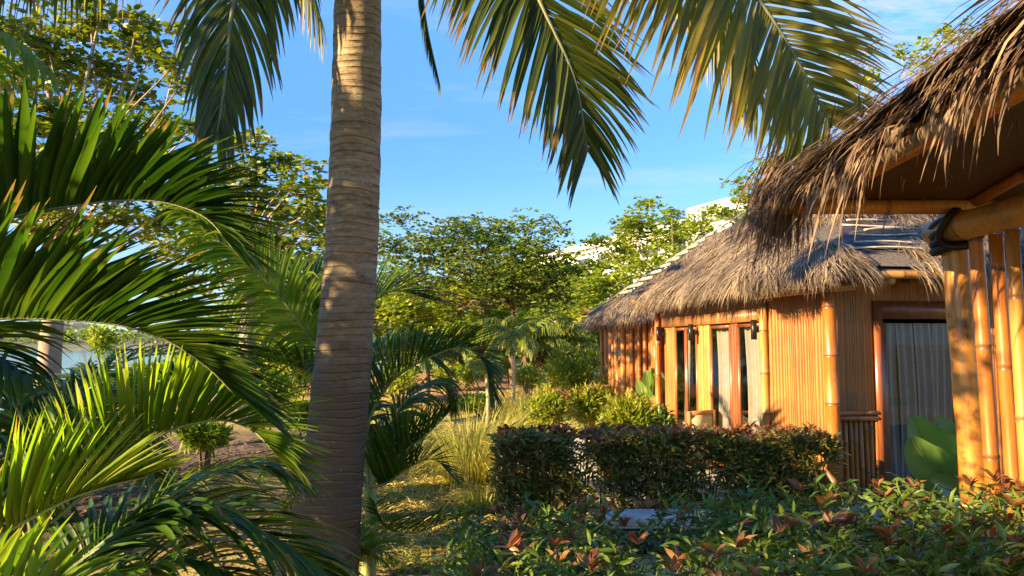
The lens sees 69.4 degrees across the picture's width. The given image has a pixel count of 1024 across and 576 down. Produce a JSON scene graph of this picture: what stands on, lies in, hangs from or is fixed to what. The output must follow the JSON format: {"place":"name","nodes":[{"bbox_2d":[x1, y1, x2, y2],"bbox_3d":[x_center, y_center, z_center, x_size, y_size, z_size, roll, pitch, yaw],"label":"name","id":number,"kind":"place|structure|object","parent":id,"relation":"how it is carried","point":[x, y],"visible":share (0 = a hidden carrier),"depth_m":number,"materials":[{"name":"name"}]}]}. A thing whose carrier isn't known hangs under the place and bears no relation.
{"place":"outdoors","nodes":[
{"label":"outdoors","id":0,"kind":"place"},
{"bbox_2d":[0,322,218,349],"bbox_3d":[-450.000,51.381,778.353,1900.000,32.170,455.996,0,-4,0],"label":"hills","id":1,"kind":"structure","parent":0,"point":[83,344],"depth_m":634.26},
{"bbox_2d":[1,320,297,344],"bbox_3d":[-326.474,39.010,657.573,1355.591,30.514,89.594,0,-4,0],"label":"woods","id":2,"kind":"object","parent":1,"relation":"on","point":[127,335],"visible":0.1,"depth_m":645.53,"materials":[{"name":"green plant"}]},
{"bbox_2d":[0,350,413,409],"bbox_3d":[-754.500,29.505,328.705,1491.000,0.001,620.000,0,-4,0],"label":"lake water","id":3,"kind":"structure","parent":0,"point":[75,356],"depth_m":229.46,"materials":[{"name":"blue liquid"}]},
{"bbox_2d":[0,352,957,575],"bbox_3d":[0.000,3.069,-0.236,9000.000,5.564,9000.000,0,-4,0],"label":"ground","id":4,"kind":"structure","parent":0,"point":[245,435],"depth_m":6.90,"materials":[{"name":"soil"}]},
{"bbox_2d":[0,362,187,524],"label":"areca palm","id":5,"kind":"object","parent":4,"relation":"on","point":[77,370],"visible":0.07,"depth_m":6.16,"materials":[{"name":"green plant"}]},
{"bbox_2d":[0,340,193,569],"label":"areca palm","id":6,"kind":"object","parent":4,"relation":"on","point":[6,419],"visible":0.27,"depth_m":4.15,"materials":[{"name":"green plant"}]},
{"bbox_2d":[0,0,200,385],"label":"broadleaf tree","id":7,"kind":"object","parent":4,"relation":"on","point":[41,42],"visible":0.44,"depth_m":10.88,"materials":[{"name":"green plant"}]},
{"bbox_2d":[78,323,131,365],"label":"tree","id":8,"kind":"object","parent":4,"relation":"on","point":[102,338],"visible":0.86,"depth_m":59.61,"materials":[{"name":"green plant"}]},
{"bbox_2d":[3,353,289,460],"bbox_3d":[-4.003,1.490,8.236,2.498,1.567,2.459,-3,-5,36],"label":"areca palm","id":9,"kind":"object","parent":4,"relation":"on","point":[114,384],"visible":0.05,"depth_m":8.01,"materials":[{"name":"green plant"}]},
{"bbox_2d":[125,358,169,387],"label":"shrub","id":10,"kind":"object","parent":4,"relation":"on","point":[145,367],"visible":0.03,"depth_m":13.96,"materials":[{"name":"green plant"}]},
{"bbox_2d":[0,31,310,444],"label":"areca palm","id":11,"kind":"object","parent":4,"relation":"on","point":[55,279],"visible":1,"depth_m":2.46,"materials":[{"name":"green plant"}]},
{"bbox_2d":[0,330,377,575],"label":"areca palm","id":12,"kind":"object","parent":4,"relation":"on","point":[54,474],"visible":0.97,"depth_m":2.29,"materials":[{"name":"green plant"}]},
{"bbox_2d":[163,346,238,402],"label":"shrub","id":13,"kind":"object","parent":4,"relation":"on","point":[193,365],"visible":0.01,"depth_m":16.68,"materials":[{"name":"green plant"}]},
{"bbox_2d":[172,421,239,471],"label":"shrub","id":14,"kind":"object","parent":4,"relation":"on","point":[208,437],"visible":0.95,"depth_m":7.40,"materials":[{"name":"green plant"}]},
{"bbox_2d":[201,271,273,340],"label":"broadleaf tree","id":15,"kind":"object","parent":4,"relation":"on","point":[226,302],"visible":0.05,"depth_m":38.45,"materials":[{"name":"green plant"}]},
{"bbox_2d":[227,337,281,368],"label":"shrub","id":16,"kind":"object","parent":4,"relation":"on","point":[260,342],"visible":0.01,"depth_m":18.98,"materials":[{"name":"green plant"}]},
{"bbox_2d":[138,125,384,422],"bbox_3d":[-5.193,-0.454,14.945,5.142,6.671,3.883,-4,-6,40],"label":"broadleaf tree","id":17,"kind":"object","parent":4,"relation":"on","point":[310,211],"visible":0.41,"depth_m":15.01,"materials":[{"name":"green plant"}]},
{"bbox_2d":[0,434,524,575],"bbox_3d":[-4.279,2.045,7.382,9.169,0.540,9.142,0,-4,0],"label":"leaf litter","id":18,"kind":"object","parent":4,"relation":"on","point":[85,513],"visible":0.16,"depth_m":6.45,"materials":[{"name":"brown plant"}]},
{"bbox_2d":[230,366,301,432],"bbox_3d":[-3.954,1.815,11.887,1.141,1.292,1.214,0,-4,0],"label":"shrub","id":19,"kind":"object","parent":4,"relation":"on","point":[281,375],"visible":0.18,"depth_m":11.87,"materials":[{"name":"green plant"}]},
{"bbox_2d":[238,255,322,353],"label":"broadleaf tree","id":20,"kind":"object","parent":4,"relation":"on","point":[266,330],"visible":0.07,"depth_m":34.77,"materials":[{"name":"green plant"}]},
{"bbox_2d":[263,341,312,399],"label":"shrub","id":21,"kind":"object","parent":4,"relation":"on","point":[299,376],"visible":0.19,"depth_m":14.71,"materials":[{"name":"green plant"}]},
{"bbox_2d":[281,396,309,439],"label":"shrub","id":22,"kind":"object","parent":4,"relation":"on","point":[305,407],"visible":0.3,"depth_m":9.30,"materials":[{"name":"green plant"}]},
{"bbox_2d":[153,203,460,390],"bbox_3d":[-1.806,0.712,6.566,2.675,2.689,1.870,3,-5,-34],"label":"areca palm","id":23,"kind":"object","parent":4,"relation":"on","point":[297,285],"visible":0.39,"depth_m":6.02,"materials":[{"name":"green plant"}]},
{"bbox_2d":[274,513,419,572],"bbox_3d":[-1.036,1.736,4.559,0.911,0.623,1.033,0,-4,0],"label":"shrub","id":24,"kind":"object","parent":4,"relation":"on","point":[370,544],"visible":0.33,"depth_m":4.48,"materials":[{"name":"green plant"}]},
{"bbox_2d":[310,240,421,365],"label":"broadleaf tree","id":25,"kind":"object","parent":4,"relation":"on","point":[376,330],"visible":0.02,"depth_m":46.86,"materials":[{"name":"green plant"}]},
{"bbox_2d":[252,312,518,575],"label":"young palm","id":26,"kind":"object","parent":4,"relation":"on","point":[383,449],"visible":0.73,"depth_m":4.67,"materials":[{"name":"green plant"}]},
{"bbox_2d":[371,362,421,399],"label":"shrub","id":27,"kind":"object","parent":4,"relation":"on","point":[396,385],"visible":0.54,"depth_m":21.59,"materials":[{"name":"green plant"}]},
{"bbox_2d":[374,262,432,364],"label":"broadleaf tree","id":28,"kind":"object","parent":4,"relation":"on","point":[390,316],"visible":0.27,"depth_m":34.64,"materials":[{"name":"green plant"}]},
{"bbox_2d":[373,275,456,372],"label":"broadleaf tree","id":29,"kind":"object","parent":4,"relation":"on","point":[422,322],"visible":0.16,"depth_m":36.78,"materials":[{"name":"green plant"}]},
{"bbox_2d":[381,326,476,406],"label":"garden palm","id":30,"kind":"object","parent":4,"relation":"on","point":[425,367],"visible":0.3,"depth_m":19.67,"materials":[{"name":"green plant"}]},
{"bbox_2d":[405,429,452,476],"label":"grass clump","id":31,"kind":"object","parent":4,"relation":"on","point":[427,470],"visible":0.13,"depth_m":9.05,"materials":[{"name":"green plant"}]},
{"bbox_2d":[405,275,471,364],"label":"broadleaf tree","id":32,"kind":"object","parent":4,"relation":"on","point":[428,313],"depth_m":46.19,"materials":[{"name":"green plant"}]},
{"bbox_2d":[431,361,459,389],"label":"shrub","id":33,"kind":"object","parent":4,"relation":"on","point":[441,372],"visible":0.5,"depth_m":23.78,"materials":[{"name":"green plant"}]},
{"bbox_2d":[375,265,526,379],"bbox_3d":[-4.223,1.537,34.082,9.902,5.703,7.606,0,-4,0],"label":"umbrella tree","id":34,"kind":"object","parent":4,"relation":"on","point":[440,306],"visible":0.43,"depth_m":34.32,"materials":[{"name":"green plant"}]},
{"bbox_2d":[0,0,911,575],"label":"coconut palm","id":35,"kind":"object","parent":4,"relation":"on","point":[222,88],"visible":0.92,"depth_m":4.08,"materials":[{"name":"green plant"}]},
{"bbox_2d":[371,386,557,494],"bbox_3d":[-0.427,1.623,7.905,2.166,1.293,2.259,0,-4,0],"label":"grass clump","id":36,"kind":"object","parent":4,"relation":"on","point":[475,460],"visible":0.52,"depth_m":7.61,"materials":[{"name":"green plant"}]},
{"bbox_2d":[423,303,506,368],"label":"broadleaf tree","id":37,"kind":"object","parent":4,"relation":"on","point":[453,362],"visible":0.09,"depth_m":29.83,"materials":[{"name":"green plant"}]},
{"bbox_2d":[452,357,484,387],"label":"shrub","id":38,"kind":"object","parent":4,"relation":"on","point":[464,377],"visible":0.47,"depth_m":24.57,"materials":[{"name":"green plant"}]},
{"bbox_2d":[441,323,501,380],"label":"garden palm","id":39,"kind":"object","parent":4,"relation":"on","point":[469,351],"visible":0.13,"depth_m":29.31,"materials":[{"name":"green plant"}]},
{"bbox_2d":[456,390,496,416],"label":"shrub","id":40,"kind":"object","parent":4,"relation":"on","point":[471,403],"visible":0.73,"depth_m":16.60,"materials":[{"name":"green plant"}]},
{"bbox_2d":[424,277,540,361],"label":"broadleaf tree","id":41,"kind":"object","parent":4,"relation":"on","point":[520,310],"visible":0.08,"depth_m":36.97,"materials":[{"name":"green plant"}]},
{"bbox_2d":[444,474,522,520],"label":"grass clump","id":42,"kind":"object","parent":4,"relation":"on","point":[474,498],"visible":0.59,"depth_m":6.67,"materials":[{"name":"green plant"}]},
{"bbox_2d":[460,354,512,425],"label":"thin palm","id":43,"kind":"object","parent":4,"relation":"on","point":[477,365],"visible":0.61,"depth_m":13.06,"materials":[{"name":"green plant"}]},
{"bbox_2d":[455,310,517,374],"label":"broadleaf tree","id":44,"kind":"object","parent":4,"relation":"on","point":[473,356],"visible":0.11,"depth_m":33.15,"materials":[{"name":"green plant"}]},
{"bbox_2d":[377,205,596,383],"bbox_3d":[-1.192,0.290,29.023,9.445,7.359,6.542,0,-4,0],"label":"umbrella tree","id":45,"kind":"object","parent":4,"relation":"on","point":[503,275],"visible":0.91,"depth_m":28.25,"materials":[{"name":"green plant"}]},
{"bbox_2d":[443,400,531,450],"bbox_3d":[-0.285,2.159,11.313,1.829,1.027,1.796,0,-4,0],"label":"grass clump","id":46,"kind":"object","parent":4,"relation":"on","point":[488,423],"visible":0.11,"depth_m":11.50,"materials":[{"name":"plant"}]},
{"bbox_2d":[480,323,541,402],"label":"thin palm","id":47,"kind":"object","parent":4,"relation":"on","point":[513,335],"visible":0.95,"depth_m":17.34,"materials":[{"name":"green plant"}]},
{"bbox_2d":[471,301,550,366],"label":"broadleaf tree","id":48,"kind":"object","parent":4,"relation":"on","point":[541,312],"visible":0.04,"depth_m":43.05,"materials":[{"name":"green plant"}]},
{"bbox_2d":[485,378,538,416],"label":"grass clump","id":49,"kind":"object","parent":4,"relation":"on","point":[511,406],"visible":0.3,"depth_m":16.62,"materials":[{"name":"plant"}]},
{"bbox_2d":[473,381,570,432],"bbox_3d":[0.186,2.142,12.843,2.050,1.294,2.126,3,-5,-30],"label":"grass clump","id":50,"kind":"object","parent":4,"relation":"on","point":[503,414],"visible":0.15,"depth_m":12.71,"materials":[{"name":"plant"}]},
{"bbox_2d":[478,257,565,323],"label":"broadleaf tree","id":51,"kind":"object","parent":4,"relation":"on","point":[528,310],"visible":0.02,"depth_m":53.07,"materials":[{"name":"green plant"}]},
{"bbox_2d":[469,316,580,394],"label":"garden palm","id":52,"kind":"object","parent":4,"relation":"on","point":[540,344],"visible":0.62,"depth_m":22.50,"materials":[{"name":"green plant"}]},
{"bbox_2d":[510,362,544,400],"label":"shrub","id":53,"kind":"object","parent":4,"relation":"on","point":[525,372],"visible":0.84,"depth_m":20.75,"materials":[{"name":"green plant"}]},
{"bbox_2d":[520,346,562,389],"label":"shrub","id":54,"kind":"object","parent":4,"relation":"on","point":[540,358],"visible":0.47,"depth_m":23.69,"materials":[{"name":"green plant"}]},
{"bbox_2d":[518,381,576,431],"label":"shrub","id":55,"kind":"object","parent":4,"relation":"on","point":[553,407],"visible":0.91,"depth_m":10.41,"materials":[{"name":"green plant"}]},
{"bbox_2d":[507,320,589,387],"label":"garden palm","id":56,"kind":"object","parent":4,"relation":"on","point":[570,333],"visible":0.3,"depth_m":24.27,"materials":[{"name":"green plant"}]},
{"bbox_2d":[518,438,597,471],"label":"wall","id":57,"kind":"structure","parent":4,"relation":"on","point":[582,470],"depth_m":9.56,"materials":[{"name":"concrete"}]},
{"bbox_2d":[531,337,599,417],"bbox_3d":[1.494,2.062,16.818,2.220,1.909,1.991,4,-6,-41],"label":"shrub","id":58,"kind":"object","parent":4,"relation":"on","point":[577,364],"visible":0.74,"depth_m":16.64,"materials":[{"name":"green plant"}]},
{"bbox_2d":[523,238,608,318],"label":"broadleaf tree","id":59,"kind":"object","parent":4,"relation":"on","point":[575,256],"visible":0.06,"depth_m":49.03,"materials":[{"name":"green plant"}]},
{"bbox_2d":[527,278,604,360],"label":"broadleaf tree","id":60,"kind":"object","parent":4,"relation":"on","point":[545,311],"visible":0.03,"depth_m":45.08,"materials":[{"name":"green plant"}]},
{"bbox_2d":[554,289,603,385],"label":"broadleaf tree","id":61,"kind":"object","parent":4,"relation":"on","point":[579,314],"visible":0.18,"depth_m":27.02,"materials":[{"name":"green plant"}]},
{"bbox_2d":[553,267,607,321],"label":"broadleaf tree","id":62,"kind":"object","parent":4,"relation":"on","point":[573,303],"visible":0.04,"depth_m":34.88,"materials":[{"name":"green plant"}]},
{"bbox_2d":[568,337,593,356],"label":"shrub","id":63,"kind":"object","parent":4,"relation":"on","point":[576,343],"visible":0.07,"depth_m":25.39,"materials":[{"name":"green plant"}]},
{"bbox_2d":[565,379,609,430],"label":"shrub","id":64,"kind":"object","parent":4,"relation":"on","point":[588,401],"visible":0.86,"depth_m":10.76,"materials":[{"name":"green plant"}]},
{"bbox_2d":[593,363,614,401],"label":"shrub","id":65,"kind":"object","parent":4,"relation":"on","point":[604,381],"visible":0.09,"depth_m":14.34,"materials":[{"name":"green plant"}]},
{"bbox_2d":[595,387,658,430],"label":"shrub","id":66,"kind":"object","parent":4,"relation":"on","point":[626,410],"visible":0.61,"depth_m":9.48,"materials":[{"name":"green plant"}]},
{"bbox_2d":[517,198,751,321],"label":"white building","id":67,"kind":"structure","parent":4,"relation":"on","point":[723,202],"depth_m":81.80,"materials":[{"name":"white paint"}]},
{"bbox_2d":[578,257,589,265],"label":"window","id":68,"kind":"structure","parent":67,"relation":"in","point":[582,260],"depth_m":97.39,"materials":[{"name":"grey glass"}]},
{"bbox_2d":[644,244,657,260],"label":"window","id":69,"kind":"structure","parent":67,"relation":"in","point":[652,253],"depth_m":83.52,"materials":[{"name":"grey glass"}]},
{"bbox_2d":[666,239,685,256],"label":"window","id":70,"kind":"structure","parent":67,"relation":"in","point":[682,239],"depth_m":79.12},
{"bbox_2d":[691,231,716,250],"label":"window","id":71,"kind":"structure","parent":67,"relation":"in","point":[700,236],"depth_m":75.50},
{"bbox_2d":[555,196,725,307],"bbox_3d":[4.533,0.045,27.412,6.176,7.717,7.003,0,-4,0],"label":"broadleaf tree","id":72,"kind":"object","parent":4,"relation":"on","point":[637,267],"visible":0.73,"depth_m":27.52,"materials":[{"name":"green plant"}]},
{"bbox_2d":[635,367,664,408],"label":"paddle plant","id":73,"kind":"object","parent":4,"relation":"on","point":[647,381],"visible":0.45,"depth_m":12.08,"materials":[{"name":"green plant"}]},
{"bbox_2d":[599,509,716,554],"bbox_3d":[1.209,2.025,6.062,0.960,0.353,0.340,0,-4,0],"label":"concrete ledge","id":74,"kind":"object","parent":4,"relation":"on","point":[642,514],"visible":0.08,"depth_m":6.02,"materials":[{"name":"grey concrete"}]},
{"bbox_2d":[574,211,746,411],"bbox_3d":[3.838,0.598,14.378,5.256,4.316,3.552,1,-4,-8],"label":"thatched hut","id":75,"kind":"object","parent":4,"relation":"on","point":[627,351],"visible":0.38,"depth_m":13.56,"materials":[{"name":"wood"}]},
{"bbox_2d":[641,401,680,427],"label":"shrub","id":76,"kind":"object","parent":4,"relation":"on","point":[664,416],"visible":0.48,"depth_m":9.39,"materials":[{"name":"green plant"}]},
{"bbox_2d":[486,419,850,536],"bbox_3d":[1.399,1.809,6.925,3.321,1.151,0.814,0,-4,0],"label":"hedge","id":77,"kind":"object","parent":4,"relation":"on","point":[624,463],"visible":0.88,"depth_m":6.67,"materials":[{"name":"green plant"}]},
{"bbox_2d":[425,468,1023,575],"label":"hedge","id":78,"kind":"object","parent":4,"relation":"on","point":[1000,540],"visible":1,"depth_m":2.98,"materials":[{"name":"green plant"}]},
{"bbox_2d":[700,116,832,227],"bbox_3d":[8.202,-0.717,20.947,5.212,8.513,4.798,-2,-5,23],"label":"broadleaf tree","id":79,"kind":"object","parent":4,"relation":"on","point":[726,214],"visible":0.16,"depth_m":21.38,"materials":[{"name":"green plant"}]},
{"bbox_2d":[547,451,1006,532],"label":"terrace","id":80,"kind":"structure","parent":4,"relation":"on","point":[864,501],"depth_m":7.72,"materials":[{"name":"stone"}]},
{"bbox_2d":[680,410,715,469],"bbox_3d":[2.299,1.984,9.625,0.520,0.800,0.488,3,-5,-35],"label":"wooden chair","id":81,"kind":"object","parent":80,"relation":"on","point":[700,417],"visible":0.23,"depth_m":9.46,"materials":[{"name":"brown wood"}]},
{"bbox_2d":[626,186,1023,504],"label":"thatched hut","id":82,"kind":"object","parent":80,"relation":"on","point":[826,317],"visible":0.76,"depth_m":7.99,"materials":[{"name":"wood"}]},
{"bbox_2d":[674,327,686,425],"bbox_3d":[2.460,1.498,10.737,0.031,1.840,0.415,1,-4,-8],"label":"glass door","id":83,"kind":"structure","parent":82,"relation":"in","point":[675,329],"depth_m":10.91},
{"bbox_2d":[688,335,693,410],"bbox_3d":[2.569,1.465,10.694,0.111,1.680,0.220,1,-4,-9],"label":"curtain","id":84,"kind":"object","parent":82,"relation":"hanging from","point":[691,356],"visible":0.37,"depth_m":10.62,"materials":[{"name":"white fabric"}]},
{"bbox_2d":[685,327,698,458],"bbox_3d":[2.520,1.467,10.327,0.031,1.840,0.405,1,-4,-8],"label":"glass door","id":85,"kind":"structure","parent":82,"relation":"in","point":[686,328],"depth_m":10.50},
{"bbox_2d":[709,325,732,467],"bbox_3d":[2.659,1.394,9.380,0.031,1.840,0.625,1,-4,-8],"label":"glass door","id":86,"kind":"structure","parent":82,"relation":"in","point":[717,326],"depth_m":9.65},
{"bbox_2d":[717,329,730,429],"bbox_3d":[2.759,1.366,9.410,0.107,1.680,0.535,1,-4,-8],"label":"curtain","id":87,"kind":"object","parent":82,"relation":"hanging from","point":[724,375],"visible":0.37,"depth_m":9.55,"materials":[{"name":"white fabric"}]},
{"bbox_2d":[736,323,758,475],"bbox_3d":[2.777,1.332,8.576,0.031,1.840,0.635,1,-4,-8],"label":"glass door","id":88,"kind":"structure","parent":82,"relation":"in","point":[738,326],"depth_m":8.88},
{"bbox_2d":[744,327,770,466],"bbox_3d":[2.883,1.304,8.599,0.101,1.680,0.550,1,-4,-8],"label":"curtain","id":89,"kind":"object","parent":82,"relation":"hanging from","point":[753,375],"visible":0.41,"depth_m":8.73,"materials":[{"name":"white fabric"}]},
{"bbox_2d":[886,323,902,488],"bbox_3d":[4.113,1.277,8.054,0.204,1.790,0.107,1,-4,-11],"label":"curtain","id":90,"kind":"object","parent":82,"relation":"hanging from","point":[896,466],"visible":0.45,"depth_m":8.07,"materials":[{"name":"grey fabric"}]},
{"bbox_2d":[895,323,917,488],"bbox_3d":[4.330,1.278,8.079,0.202,1.790,0.093,1,-4,-9],"label":"curtain","id":91,"kind":"object","parent":82,"relation":"hanging from","point":[906,367],"visible":0.7,"depth_m":8.09,"materials":[{"name":"grey fabric"}]},
{"bbox_2d":[871,301,945,497],"bbox_3d":[4.474,1.183,7.947,1.250,2.080,0.105,1,-4,-8],"label":"door","id":92,"kind":"structure","parent":82,"relation":"in","point":[881,310],"depth_m":7.87,"materials":[{"name":"brown wood"}]},
{"bbox_2d":[913,323,935,424],"bbox_3d":[4.545,1.281,8.110,0.202,1.790,0.092,1,-4,-10],"label":"curtain","id":93,"kind":"object","parent":82,"relation":"hanging from","point":[925,371],"visible":0.58,"depth_m":8.13,"materials":[{"name":"grey fabric"}]},
{"bbox_2d":[932,323,952,425],"bbox_3d":[4.759,1.284,8.147,0.202,1.790,0.110,1,-4,-8],"label":"curtain","id":94,"kind":"object","parent":82,"relation":"hanging from","point":[942,377],"visible":0.58,"depth_m":8.17,"materials":[{"name":"grey fabric"}]},
{"bbox_2d":[838,27,882,113],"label":"broadleaf tree","id":95,"kind":"object","parent":4,"relation":"on","point":[856,84],"visible":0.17,"depth_m":23.85,"materials":[{"name":"green plant"}]},
{"bbox_2d":[716,0,1023,574],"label":"thatched pavilion","id":96,"kind":"structure","parent":4,"relation":"on","point":[943,140],"depth_m":3.63,"materials":[{"name":"brown wood"}]},
{"bbox_2d":[863,14,996,96],"bbox_3d":[12.795,-2.293,22.151,4.843,11.845,2.426,0,-4,0],"label":"broadleaf tree","id":97,"kind":"object","parent":4,"relation":"on","point":[947,29],"visible":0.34,"depth_m":22.27,"materials":[{"name":"green plant"}]},
{"bbox_2d":[904,416,959,502],"bbox_3d":[2.691,1.432,4.559,0.724,1.293,0.256,4,-6,-43],"label":"paddle plant","id":98,"kind":"object","parent":4,"relation":"on","point":[930,453],"visible":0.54,"depth_m":4.43,"materials":[{"name":"green plant"}]},
{"bbox_2d":[359,385,612,574],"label":"grass","id":99,"kind":"structure","parent":0,"point":[421,499],"depth_m":6.76,"materials":[{"name":"green plant"}]},
{"bbox_2d":[0,0,1017,330],"label":"sky","id":100,"kind":"structure","parent":0,"point":[459,154],"materials":[{"name":"blue"}]},
{"bbox_2d":[581,316,599,371],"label":"shrub","id":101,"kind":"object","parent":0,"point":[587,338],"visible":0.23,"depth_m":17.84,"materials":[{"name":"green plant"}]}
]}

